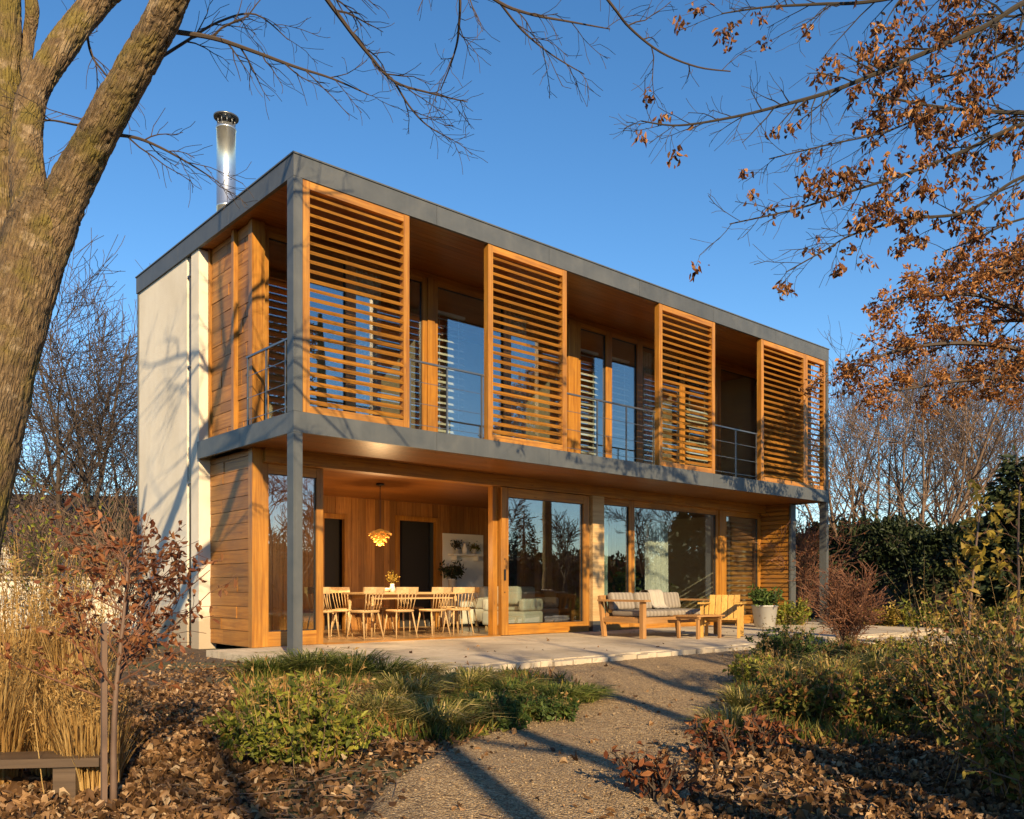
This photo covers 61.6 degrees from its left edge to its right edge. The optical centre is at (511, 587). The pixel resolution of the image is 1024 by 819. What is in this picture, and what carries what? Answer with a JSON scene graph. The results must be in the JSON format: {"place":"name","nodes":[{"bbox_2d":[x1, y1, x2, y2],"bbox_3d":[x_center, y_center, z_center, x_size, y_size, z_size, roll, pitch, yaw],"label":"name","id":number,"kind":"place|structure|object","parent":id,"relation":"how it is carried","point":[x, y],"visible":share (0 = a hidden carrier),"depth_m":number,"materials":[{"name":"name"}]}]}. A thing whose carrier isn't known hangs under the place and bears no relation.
{"place":"outdoors","nodes":[
{"label":"outdoors","id":0,"kind":"place"},
{"bbox_2d":[1,618,1005,818],"bbox_3d":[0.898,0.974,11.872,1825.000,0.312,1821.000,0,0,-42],"label":"ground","id":1,"kind":"structure","parent":0,"point":[377,763],"depth_m":4.86,"materials":[{"name":"soil"}]},
{"bbox_2d":[0,603,58,784],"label":"tall grass","id":2,"kind":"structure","parent":1,"relation":"on","point":[11,728],"depth_m":4.19,"materials":[{"name":"plant"}]},
{"bbox_2d":[0,529,75,747],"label":"tall grass","id":3,"kind":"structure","parent":1,"relation":"on","point":[16,601],"depth_m":4.87,"materials":[{"name":"plant"}]},
{"bbox_2d":[0,484,87,576],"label":"bare shrub","id":4,"kind":"object","parent":1,"relation":"on","point":[43,519],"visible":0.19,"depth_m":19.00,"materials":[{"name":"brown plant"}]},
{"bbox_2d":[0,750,109,798],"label":"plank bench","id":5,"kind":"object","parent":1,"relation":"on","point":[65,776],"visible":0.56,"depth_m":3.96,"materials":[{"name":"brown wood"}]},
{"bbox_2d":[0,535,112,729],"bbox_3d":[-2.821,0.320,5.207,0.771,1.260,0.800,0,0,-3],"label":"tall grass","id":6,"kind":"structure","parent":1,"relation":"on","point":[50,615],"depth_m":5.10,"materials":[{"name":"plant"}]},
{"bbox_2d":[3,647,114,778],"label":"tall grass","id":7,"kind":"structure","parent":1,"relation":"on","point":[42,740],"depth_m":4.32,"materials":[{"name":"plant"}]},
{"bbox_2d":[0,470,134,641],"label":"bare shrub","id":8,"kind":"object","parent":1,"relation":"on","point":[31,554],"visible":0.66,"depth_m":14.37,"materials":[{"name":"brown plant"}]},
{"bbox_2d":[0,576,136,634],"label":"garden wall","id":9,"kind":"structure","parent":1,"relation":"on","point":[93,612],"depth_m":17.01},
{"bbox_2d":[0,494,136,576],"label":"neighbour house","id":10,"kind":"structure","parent":1,"relation":"on","point":[19,517],"depth_m":34.18,"materials":[{"name":"tile"}]},
{"bbox_2d":[4,292,136,566],"bbox_3d":[-16.657,-5.038,30.444,12.655,12.106,9.561,0,0,-42],"label":"bare tree","id":11,"kind":"object","parent":1,"relation":"on","point":[62,423],"visible":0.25,"depth_m":30.12,"materials":[{"name":"brown plant"}]},
{"bbox_2d":[6,319,136,574],"bbox_3d":[-13.059,-4.323,26.695,9.512,10.666,9.268,0,0,-42],"label":"bare tree","id":12,"kind":"object","parent":1,"relation":"on","point":[78,454],"visible":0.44,"depth_m":25.54,"materials":[{"name":"brown plant"}]},
{"bbox_2d":[7,489,136,628],"bbox_3d":[-8.476,-0.557,17.217,2.920,2.971,2.820,0,0,-42],"label":"bare shrub","id":13,"kind":"object","parent":1,"relation":"on","point":[66,542],"visible":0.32,"depth_m":16.79,"materials":[{"name":"plant"}]},
{"bbox_2d":[4,206,140,576],"bbox_3d":[-13.284,-5.254,25.250,9.201,12.526,11.654,0,0,29],"label":"bare tree","id":14,"kind":"object","parent":1,"relation":"on","point":[99,489],"visible":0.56,"depth_m":24.38,"materials":[{"name":"brown plant"}]},
{"bbox_2d":[13,393,136,575],"bbox_3d":[-13.491,-3.873,33.837,10.562,9.755,6.811,0,0,-18],"label":"bare tree","id":15,"kind":"object","parent":1,"relation":"on","point":[107,467],"visible":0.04,"depth_m":33.26,"materials":[{"name":"brown plant"}]},
{"bbox_2d":[19,565,134,720],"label":"tall grass","id":16,"kind":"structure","parent":1,"relation":"on","point":[68,648],"depth_m":4.92,"materials":[{"name":"plant"}]},
{"bbox_2d":[25,658,141,793],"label":"tall grass","id":17,"kind":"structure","parent":1,"relation":"on","point":[77,746],"depth_m":4.07,"materials":[{"name":"plant"}]},
{"bbox_2d":[33,488,136,576],"bbox_3d":[-9.765,-0.674,20.136,2.687,3.204,2.440,0,0,-7],"label":"bare shrub","id":18,"kind":"object","parent":1,"relation":"on","point":[117,519],"visible":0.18,"depth_m":19.91,"materials":[{"name":"brown plant"}]},
{"bbox_2d":[71,487,150,640],"bbox_3d":[-6.737,-0.501,15.008,2.385,2.858,2.094,0,0,21],"label":"bare shrub","id":19,"kind":"object","parent":1,"relation":"on","point":[125,525],"visible":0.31,"depth_m":14.87,"materials":[{"name":"plant"}]},
{"bbox_2d":[0,489,237,802],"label":"sapling","id":20,"kind":"object","parent":1,"relation":"on","point":[135,637],"visible":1,"depth_m":3.85,"materials":[{"name":"brown plant"}]},
{"bbox_2d":[203,677,309,750],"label":"shrub","id":21,"kind":"object","parent":1,"relation":"on","point":[224,733],"visible":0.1,"depth_m":4.85,"materials":[{"name":"green plant"}]},
{"bbox_2d":[211,654,307,678],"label":"grass tuft","id":22,"kind":"object","parent":1,"relation":"on","point":[259,662],"visible":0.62,"depth_m":8.55,"materials":[{"name":"plant"}]},
{"bbox_2d":[221,647,392,774],"bbox_3d":[-1.221,0.642,4.739,0.885,0.657,0.983,0,0,-42],"label":"shrub","id":23,"kind":"object","parent":1,"relation":"on","point":[317,717],"visible":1,"depth_m":4.61,"materials":[{"name":"green plant"}]},
{"bbox_2d":[249,646,369,675],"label":"grass tuft","id":24,"kind":"object","parent":1,"relation":"on","point":[302,661],"visible":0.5,"depth_m":8.72,"materials":[{"name":"plant"}]},
{"bbox_2d":[286,649,414,677],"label":"grass tuft","id":25,"kind":"object","parent":1,"relation":"on","point":[344,659],"visible":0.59,"depth_m":8.44,"materials":[{"name":"plant"}]},
{"bbox_2d":[0,0,755,555],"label":"tree","id":26,"kind":"object","parent":1,"relation":"on","point":[42,214],"visible":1,"depth_m":6.14,"materials":[{"name":"brown plant"}]},
{"bbox_2d":[318,655,447,680],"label":"grass tuft","id":27,"kind":"object","parent":1,"relation":"on","point":[379,667],"visible":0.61,"depth_m":8.20,"materials":[{"name":"plant"}]},
{"bbox_2d":[336,687,444,721],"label":"grass tuft","id":28,"kind":"object","parent":1,"relation":"on","point":[388,701],"visible":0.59,"depth_m":5.88,"materials":[{"name":"plant"}]},
{"bbox_2d":[338,670,473,704],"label":"grass tuft","id":29,"kind":"object","parent":1,"relation":"on","point":[420,685],"visible":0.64,"depth_m":6.37,"materials":[{"name":"plant"}]},
{"bbox_2d":[360,695,522,733],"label":"grass tuft","id":30,"kind":"object","parent":1,"relation":"on","point":[437,715],"visible":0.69,"depth_m":5.60,"materials":[{"name":"plant"}]},
{"bbox_2d":[415,665,526,691],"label":"grass tuft","id":31,"kind":"object","parent":1,"relation":"on","point":[474,675],"visible":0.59,"depth_m":7.08,"materials":[{"name":"plant"}]},
{"bbox_2d":[135,111,829,654],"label":"modern house","id":32,"kind":"structure","parent":1,"relation":"on","point":[269,455],"depth_m":14.61,"materials":[{"name":"wood"}]},
{"bbox_2d":[263,463,322,646],"bbox_3d":[-3.194,-0.467,12.439,0.977,2.596,0.090,0,0,-42],"label":"fixed window","id":33,"kind":"structure","parent":32,"relation":"in","point":[310,636],"depth_m":12.57,"materials":[{"name":"brown wood"}]},
{"bbox_2d":[265,230,350,418],"bbox_3d":[-3.007,-3.635,12.605,1.418,2.836,0.090,0,0,-42],"label":"window","id":34,"kind":"structure","parent":32,"relation":"in","point":[269,235],"depth_m":12.81,"materials":[{"name":"brown wood"}]},
{"bbox_2d":[346,587,384,639],"bbox_3d":[-2.370,0.406,13.970,0.522,0.842,0.430,0,0,41],"label":"dining chair","id":35,"kind":"object","parent":32,"relation":"on","point":[374,590],"visible":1,"depth_m":13.86,"materials":[{"name":"brown wood"}]},
{"bbox_2d":[356,269,380,416],"bbox_3d":[-2.293,-3.595,13.501,0.520,2.720,0.112,0,0,-42],"label":"curtain","id":36,"kind":"object","parent":32,"relation":"hanging from","point":[368,335],"visible":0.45,"depth_m":13.52,"materials":[{"name":"fabric"}]},
{"bbox_2d":[351,257,426,429],"bbox_3d":[-1.946,-3.635,13.550,1.416,2.836,0.090,0,0,-42],"label":"window","id":37,"kind":"structure","parent":32,"relation":"in","point":[422,281],"depth_m":13.94,"materials":[{"name":"brown wood"}]},
{"bbox_2d":[342,592,461,636],"bbox_3d":[-1.942,0.450,15.436,2.000,0.751,0.900,0,0,-42],"label":"dining table","id":38,"kind":"object","parent":32,"relation":"on","point":[394,595],"visible":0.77,"depth_m":15.09,"materials":[{"name":"brown wood"}]},
{"bbox_2d":[438,310,464,435],"bbox_3d":[-1.067,-3.459,14.567,0.650,2.393,0.073,0,0,-42],"label":"slatted blind","id":39,"kind":"object","parent":32,"relation":"hanging from","point":[450,315],"visible":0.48,"depth_m":14.59,"materials":[{"name":"white paint"}]},
{"bbox_2d":[442,593,484,626],"bbox_3d":[-0.949,0.405,18.682,1.040,0.840,0.512,0,0,-42],"label":"white cabinet","id":40,"kind":"object","parent":32,"relation":"on","point":[464,613],"visible":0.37,"depth_m":18.33,"materials":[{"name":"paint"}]},
{"bbox_2d":[435,280,506,435],"bbox_3d":[-0.712,-3.635,14.650,1.610,2.836,0.090,0,0,-42],"label":"window","id":41,"kind":"structure","parent":32,"relation":"in","point":[438,285],"depth_m":14.61,"materials":[{"name":"brown wood"}]},
{"bbox_2d":[482,586,542,630],"bbox_3d":[0.018,0.395,16.784,0.950,0.860,0.820,0,0,29],"label":"armchair","id":42,"kind":"object","parent":32,"relation":"on","point":[521,610],"visible":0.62,"depth_m":16.41,"materials":[{"name":"fabric"}]},
{"bbox_2d":[473,586,558,625],"bbox_3d":[0.109,0.395,18.923,0.820,0.860,2.000,0,0,43],"label":"sofa","id":43,"kind":"object","parent":32,"relation":"on","point":[550,610],"visible":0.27,"depth_m":19.16,"materials":[{"name":"fabric"}]},
{"bbox_2d":[511,314,526,438],"bbox_3d":[0.058,-3.595,15.597,0.520,2.720,0.113,0,0,-42],"label":"curtain","id":44,"kind":"object","parent":32,"relation":"hanging from","point":[518,354],"visible":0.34,"depth_m":15.65,"materials":[{"name":"fabric"}]},
{"bbox_2d":[507,303,557,436],"bbox_3d":[0.451,-3.635,15.685,1.496,2.836,0.090,0,0,-42],"label":"window","id":45,"kind":"structure","parent":32,"relation":"in","point":[511,306],"depth_m":15.20,"materials":[{"name":"brown wood"}]},
{"bbox_2d":[498,487,588,634],"bbox_3d":[0.622,-0.466,15.677,2.210,2.578,0.120,0,0,-42],"label":"sliding door","id":46,"kind":"structure","parent":32,"relation":"in","point":[504,493],"depth_m":15.43,"materials":[{"name":"brown wood"}]},
{"bbox_2d":[581,348,597,454],"bbox_3d":[1.442,-3.460,16.802,0.670,2.390,0.073,0,0,-42],"label":"slatted blind","id":47,"kind":"object","parent":32,"relation":"hanging from","point":[594,354],"visible":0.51,"depth_m":16.86,"materials":[{"name":"white paint"}]},
{"bbox_2d":[579,323,608,457],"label":"window","id":48,"kind":"structure","parent":32,"relation":"in","point":[605,334],"depth_m":16.88,"materials":[{"name":"brown wood"}]},
{"bbox_2d":[604,498,631,629],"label":"fixed window","id":49,"kind":"structure","parent":32,"relation":"in","point":[610,502],"depth_m":17.35,"materials":[{"name":"brown wood"}]},
{"bbox_2d":[612,357,629,459],"bbox_3d":[2.125,-3.460,17.411,0.720,2.390,0.073,0,0,-42],"label":"slatted blind","id":50,"kind":"object","parent":32,"relation":"hanging from","point":[624,366],"visible":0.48,"depth_m":17.48,"materials":[{"name":"white paint"}]},
{"bbox_2d":[609,332,639,461],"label":"window","id":51,"kind":"structure","parent":32,"relation":"in","point":[636,343],"depth_m":17.50,"materials":[{"name":"brown wood"}]},
{"bbox_2d":[643,351,651,463],"bbox_3d":[2.764,-3.595,18.008,0.470,2.720,0.114,0,0,-42],"label":"curtain","id":52,"kind":"object","parent":32,"relation":"hanging from","point":[647,399],"visible":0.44,"depth_m":18.08,"materials":[{"name":"fabric"}]},
{"bbox_2d":[645,522,667,591],"bbox_3d":[3.114,-0.315,18.481,0.719,2.180,0.114,0,0,-42],"label":"curtain","id":53,"kind":"object","parent":32,"relation":"hanging from","point":[656,555],"visible":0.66,"depth_m":18.44,"materials":[{"name":"fabric"}]},
{"bbox_2d":[640,341,682,463],"bbox_3d":[3.116,-3.635,18.060,1.416,2.836,0.090,0,0,-42],"label":"window","id":54,"kind":"structure","parent":32,"relation":"in","point":[642,344],"depth_m":18.11,"materials":[{"name":"brown wood"}]},
{"bbox_2d":[632,501,718,628],"bbox_3d":[3.516,-0.467,18.416,2.986,2.596,0.090,0,0,-42],"label":"fixed window","id":55,"kind":"structure","parent":32,"relation":"in","point":[635,504],"depth_m":18.53,"materials":[{"name":"brown wood"}]},
{"bbox_2d":[683,355,718,473],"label":"window","id":56,"kind":"structure","parent":32,"relation":"in","point":[686,357],"depth_m":19.32,"materials":[{"name":"brown wood"}]},
{"bbox_2d":[719,364,756,479],"bbox_3d":[5.267,-3.635,19.975,1.696,2.836,0.090,0,0,-42],"label":"window","id":57,"kind":"structure","parent":32,"relation":"in","point":[724,368],"depth_m":19.77,"materials":[{"name":"brown wood"}]},
{"bbox_2d":[727,522,751,608],"bbox_3d":[5.270,-0.518,20.149,1.260,2.025,0.025,0,0,-42],"label":"timber blind","id":58,"kind":"object","parent":32,"relation":"hanging from","point":[739,558],"visible":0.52,"depth_m":20.21,"materials":[{"name":"brown wood"}]},
{"bbox_2d":[725,510,760,623],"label":"fixed window","id":59,"kind":"structure","parent":32,"relation":"in","point":[748,618],"depth_m":20.32,"materials":[{"name":"brown wood"}]},
{"bbox_2d":[434,689,545,716],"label":"grass tuft","id":60,"kind":"object","parent":1,"relation":"on","point":[475,696],"visible":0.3,"depth_m":6.31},
{"bbox_2d":[468,681,533,730],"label":"shrub","id":61,"kind":"object","parent":1,"relation":"on","point":[515,711],"visible":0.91,"depth_m":5.91,"materials":[{"name":"green plant"}]},
{"bbox_2d":[461,675,561,697],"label":"grass tuft","id":62,"kind":"object","parent":1,"relation":"on","point":[496,688],"visible":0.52,"depth_m":6.87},
{"bbox_2d":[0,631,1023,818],"bbox_3d":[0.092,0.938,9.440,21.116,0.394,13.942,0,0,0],"label":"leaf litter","id":63,"kind":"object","parent":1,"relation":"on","point":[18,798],"visible":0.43,"depth_m":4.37,"materials":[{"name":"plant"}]},
{"bbox_2d":[20,651,1017,818],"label":"fallen twigs","id":64,"kind":"object","parent":1,"relation":"on","point":[354,786],"visible":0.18,"depth_m":4.30,"materials":[{"name":"wood"}]},
{"bbox_2d":[526,687,579,721],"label":"shrub","id":65,"kind":"object","parent":1,"relation":"on","point":[562,715],"visible":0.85,"depth_m":6.25,"materials":[{"name":"green plant"}]},
{"bbox_2d":[509,681,613,702],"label":"grass tuft","id":66,"kind":"object","parent":1,"relation":"on","point":[572,694],"visible":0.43,"depth_m":6.73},
{"bbox_2d":[218,635,1001,747],"bbox_3d":[3.325,0.863,9.299,12.653,0.396,7.287,0,0,-24],"label":"ground cover","id":67,"kind":"object","parent":1,"relation":"on","point":[827,726],"visible":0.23,"depth_m":5.87,"materials":[{"name":"green plant"}]},
{"bbox_2d":[603,741,705,804],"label":"withered plant","id":68,"kind":"object","parent":1,"relation":"on","point":[649,774],"visible":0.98,"depth_m":4.13,"materials":[{"name":"brown plant"}]},
{"bbox_2d":[438,628,966,673],"bbox_3d":[4.295,0.915,13.398,15.064,0.160,0.170,0,0,-42],"label":"kerb edging","id":69,"kind":"object","parent":1,"relation":"on","point":[570,661],"visible":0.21,"depth_m":10.86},
{"bbox_2d":[682,712,749,772],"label":"withered plant","id":70,"kind":"object","parent":1,"relation":"on","point":[720,739],"visible":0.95,"depth_m":4.92,"materials":[{"name":"brown plant"}]},
{"bbox_2d":[673,702,786,737],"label":"grass tuft","id":71,"kind":"object","parent":1,"relation":"on","point":[736,717],"visible":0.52,"depth_m":5.77,"materials":[{"name":"plant"}]},
{"bbox_2d":[705,682,792,713],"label":"grass tuft","id":72,"kind":"object","parent":1,"relation":"on","point":[742,700],"visible":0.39,"depth_m":6.34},
{"bbox_2d":[719,641,792,682],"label":"leafy plant","id":73,"kind":"object","parent":1,"relation":"on","point":[741,669],"visible":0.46,"depth_m":8.30,"materials":[{"name":"green plant"}]},
{"bbox_2d":[739,706,804,759],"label":"withered plant","id":74,"kind":"object","parent":1,"relation":"on","point":[754,737],"visible":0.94,"depth_m":5.03,"materials":[{"name":"brown plant"}]},
{"bbox_2d":[745,610,834,660],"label":"leafy plant","id":75,"kind":"object","parent":1,"relation":"on","point":[795,641],"visible":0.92,"depth_m":11.03,"materials":[{"name":"green plant"}]},
{"bbox_2d":[749,504,874,622],"bbox_3d":[7.032,-0.574,20.437,2.918,3.003,2.523,0,0,-18],"label":"bare shrub","id":76,"kind":"object","parent":1,"relation":"on","point":[804,546],"visible":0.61,"depth_m":20.31,"materials":[{"name":"brown plant"}]},
{"bbox_2d":[746,644,878,721],"bbox_3d":[2.122,0.702,6.128,0.772,0.578,0.960,0,0,-42],"label":"leafy plant","id":77,"kind":"object","parent":1,"relation":"on","point":[787,701],"visible":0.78,"depth_m":6.03,"materials":[{"name":"green plant"}]},
{"bbox_2d":[609,0,1023,300],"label":"oak tree","id":78,"kind":"object","parent":1,"relation":"on","point":[942,37],"visible":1,"depth_m":9.09,"materials":[{"name":"brown plant"}]},
{"bbox_2d":[788,651,885,684],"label":"grass tuft","id":79,"kind":"object","parent":1,"relation":"on","point":[845,662],"visible":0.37,"depth_m":7.31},
{"bbox_2d":[797,558,892,644],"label":"bare shrub","id":80,"kind":"object","parent":1,"relation":"on","point":[847,615],"visible":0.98,"depth_m":13.07,"materials":[{"name":"brown plant"}]},
{"bbox_2d":[818,631,882,664],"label":"leafy plant","id":81,"kind":"object","parent":1,"relation":"on","point":[845,645],"visible":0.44,"depth_m":9.36,"materials":[{"name":"green plant"}]},
{"bbox_2d":[792,651,910,730],"bbox_3d":[2.383,0.725,6.004,0.728,0.603,0.727,0,0,2],"label":"leafy plant","id":82,"kind":"object","parent":1,"relation":"on","point":[848,702],"visible":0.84,"depth_m":5.81,"materials":[{"name":"green plant"}]},
{"bbox_2d":[825,646,924,682],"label":"grass tuft","id":83,"kind":"object","parent":1,"relation":"on","point":[877,662],"visible":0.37,"depth_m":7.84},
{"bbox_2d":[796,337,978,549],"bbox_3d":[10.034,-3.680,27.281,8.991,9.364,7.688,0,0,-20],"label":"bare tree","id":84,"kind":"object","parent":1,"relation":"on","point":[861,470],"visible":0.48,"depth_m":26.43,"materials":[{"name":"plant"}]},
{"bbox_2d":[796,509,1022,619],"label":"evergreen hedge","id":85,"kind":"object","parent":1,"relation":"on","point":[887,540],"visible":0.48,"depth_m":24.41,"materials":[{"name":"green plant"}]},
{"bbox_2d":[863,651,957,720],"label":"leafy plant","id":86,"kind":"object","parent":1,"relation":"on","point":[909,703],"visible":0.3,"depth_m":6.41,"materials":[{"name":"green plant"}]},
{"bbox_2d":[798,224,1023,422],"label":"beech tree","id":87,"kind":"object","parent":1,"relation":"on","point":[923,295],"visible":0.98,"depth_m":14.76,"materials":[{"name":"orange plant"}]},
{"bbox_2d":[812,317,1010,524],"bbox_3d":[14.135,-4.577,30.712,7.864,11.153,10.897,0,0,22],"label":"bare tree","id":88,"kind":"object","parent":1,"relation":"on","point":[898,487],"visible":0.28,"depth_m":29.95,"materials":[{"name":"brown plant"}]},
{"bbox_2d":[812,230,1023,540],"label":"bare tree","id":89,"kind":"object","parent":1,"relation":"on","point":[962,510],"visible":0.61,"depth_m":25.18,"materials":[{"name":"plant"}]},
{"bbox_2d":[829,333,1023,532],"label":"bare tree","id":90,"kind":"object","parent":1,"relation":"on","point":[948,514],"visible":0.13,"depth_m":33.29,"materials":[{"name":"brown plant"}]},
{"bbox_2d":[832,323,1023,530],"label":"bare tree","id":91,"kind":"object","parent":1,"relation":"on","point":[940,488],"visible":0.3,"depth_m":28.62,"materials":[{"name":"plant"}]},
{"bbox_2d":[866,326,1023,514],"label":"bare tree","id":92,"kind":"object","parent":1,"relation":"on","point":[970,425],"visible":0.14,"depth_m":29.92,"materials":[{"name":"brown plant"}]},
{"bbox_2d":[868,546,1023,756],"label":"leafy bush","id":93,"kind":"object","parent":1,"relation":"on","point":[986,639],"visible":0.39,"depth_m":5.25,"materials":[{"name":"green plant"}]},
{"bbox_2d":[888,574,1023,720],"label":"leafy bush","id":94,"kind":"object","parent":1,"relation":"on","point":[929,654],"visible":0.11,"depth_m":6.32,"materials":[{"name":"green plant"}]},
{"bbox_2d":[901,602,1023,804],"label":"leafy bush","id":95,"kind":"object","parent":1,"relation":"on","point":[998,726],"visible":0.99,"depth_m":4.09,"materials":[{"name":"green plant"}]},
{"bbox_2d":[945,479,1004,714],"bbox_3d":[3.004,0.164,5.574,0.345,1.743,0.451,0,0,0],"label":"sapling","id":96,"kind":"object","parent":1,"relation":"on","point":[968,549],"visible":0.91,"depth_m":5.57,"materials":[{"name":"green plant"}]},
{"bbox_2d":[942,445,1023,624],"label":"conifer","id":97,"kind":"object","parent":1,"relation":"on","point":[1008,481],"visible":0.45,"depth_m":19.30,"materials":[{"name":"green plant"}]},
{"bbox_2d":[986,470,1023,646],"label":"sapling","id":98,"kind":"object","parent":1,"relation":"on","point":[1016,495],"visible":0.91,"depth_m":6.20,"materials":[{"name":"green plant"}]},
{"bbox_2d":[13,0,1023,532],"label":"sky","id":99,"kind":"structure","parent":0,"point":[554,174],"materials":[{"name":"blue"}]},
{"bbox_2d":[352,648,767,818],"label":"gravel path","id":100,"kind":"structure","parent":0,"point":[478,789],"depth_m":4.96,"materials":[{"name":"gravel"}]},
{"bbox_2d":[206,622,960,673],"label":"terrace","id":101,"kind":"structure","parent":0,"point":[530,647],"depth_m":12.46,"materials":[{"name":"stone"}]},
{"bbox_2d":[597,592,717,638],"bbox_3d":[2.615,0.456,15.056,2.150,0.759,1.090,0,0,-41],"label":"garden sofa","id":102,"kind":"object","parent":101,"relation":"on","point":[635,607],"visible":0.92,"depth_m":14.72,"materials":[{"name":"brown wood"}]},
{"bbox_2d":[698,595,745,637],"bbox_3d":[3.590,0.476,14.651,0.720,0.714,0.820,0,0,20],"label":"garden chair","id":103,"kind":"object","parent":101,"relation":"on","point":[732,601],"visible":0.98,"depth_m":14.86,"materials":[{"name":"yellow wood"}]},
{"bbox_2d":[747,583,784,626],"bbox_3d":[5.415,0.362,18.391,0.768,0.938,0.869,0,0,9],"label":"planter","id":104,"kind":"object","parent":101,"relation":"on","point":[764,606],"visible":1,"depth_m":18.18,"materials":[{"name":"white ceramic"}]},
{"bbox_2d":[775,597,812,624],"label":"leafy plant","id":105,"kind":"object","parent":101,"relation":"on","point":[801,607],"visible":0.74,"depth_m":19.34,"materials":[{"name":"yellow plant"}]},
{"bbox_2d":[608,560,644,591],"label":"potted plant","id":106,"kind":"object","parent":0,"point":[620,578],"visible":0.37,"depth_m":18.57,"materials":[{"name":"green plant"}]},
{"bbox_2d":[854,636,1014,645],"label":"side path","id":107,"kind":"structure","parent":0,"point":[882,639],"depth_m":14.61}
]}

